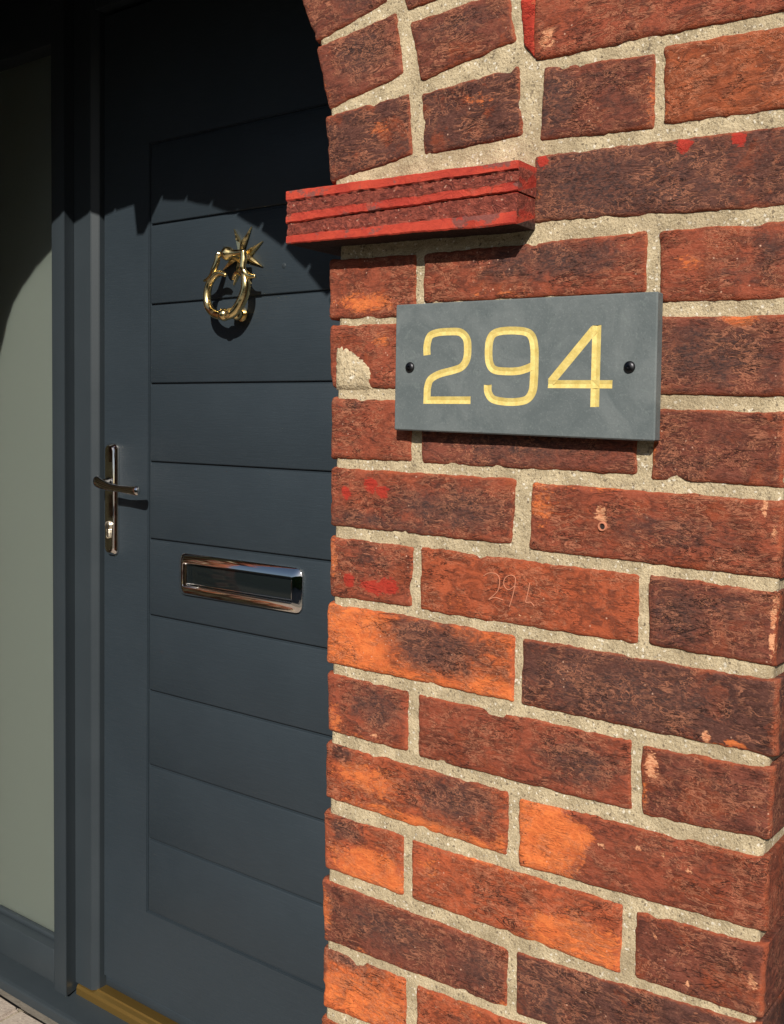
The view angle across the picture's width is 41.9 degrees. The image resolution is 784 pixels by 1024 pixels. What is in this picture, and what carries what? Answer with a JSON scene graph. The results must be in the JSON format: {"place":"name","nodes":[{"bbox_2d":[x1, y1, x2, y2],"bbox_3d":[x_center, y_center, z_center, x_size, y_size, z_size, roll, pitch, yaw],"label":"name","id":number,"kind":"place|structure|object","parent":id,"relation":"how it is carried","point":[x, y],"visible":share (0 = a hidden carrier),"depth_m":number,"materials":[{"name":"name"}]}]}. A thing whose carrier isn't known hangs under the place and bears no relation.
{"place":"outdoors","nodes":[
{"label":"outdoors","id":0,"kind":"place"},
{"bbox_2d":[0,997,43,1023],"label":"path","id":1,"kind":"structure","parent":0,"point":[10,1013],"depth_m":2.25,"materials":[{"name":"beige stone"}]},
{"bbox_2d":[286,0,783,1023],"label":"brick wall","id":2,"kind":"structure","parent":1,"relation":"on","point":[554,770],"depth_m":0.87,"materials":[{"name":"brown brick"}]},
{"bbox_2d":[0,0,177,1023],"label":"door frame","id":3,"kind":"object","parent":2,"relation":"attached to","point":[52,284],"visible":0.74,"depth_m":2.22,"materials":[{"name":"metal"}]},
{"bbox_2d":[93,0,340,1023],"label":"front door","id":4,"kind":"structure","parent":3,"relation":"attached to","point":[221,390],"depth_m":1.94,"materials":[{"name":"grey wood"}]},
{"bbox_2d":[395,292,662,440],"bbox_3d":[0.107,-0.124,0.879,0.256,0.119,0.014,5,6,37],"label":"house number sign","id":5,"kind":"object","parent":2,"relation":"attached to","point":[584,366],"visible":1,"depth_m":0.86,"materials":[{"name":"stone"}]},
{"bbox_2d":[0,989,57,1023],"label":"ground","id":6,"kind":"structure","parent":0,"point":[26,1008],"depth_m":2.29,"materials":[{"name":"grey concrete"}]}
]}

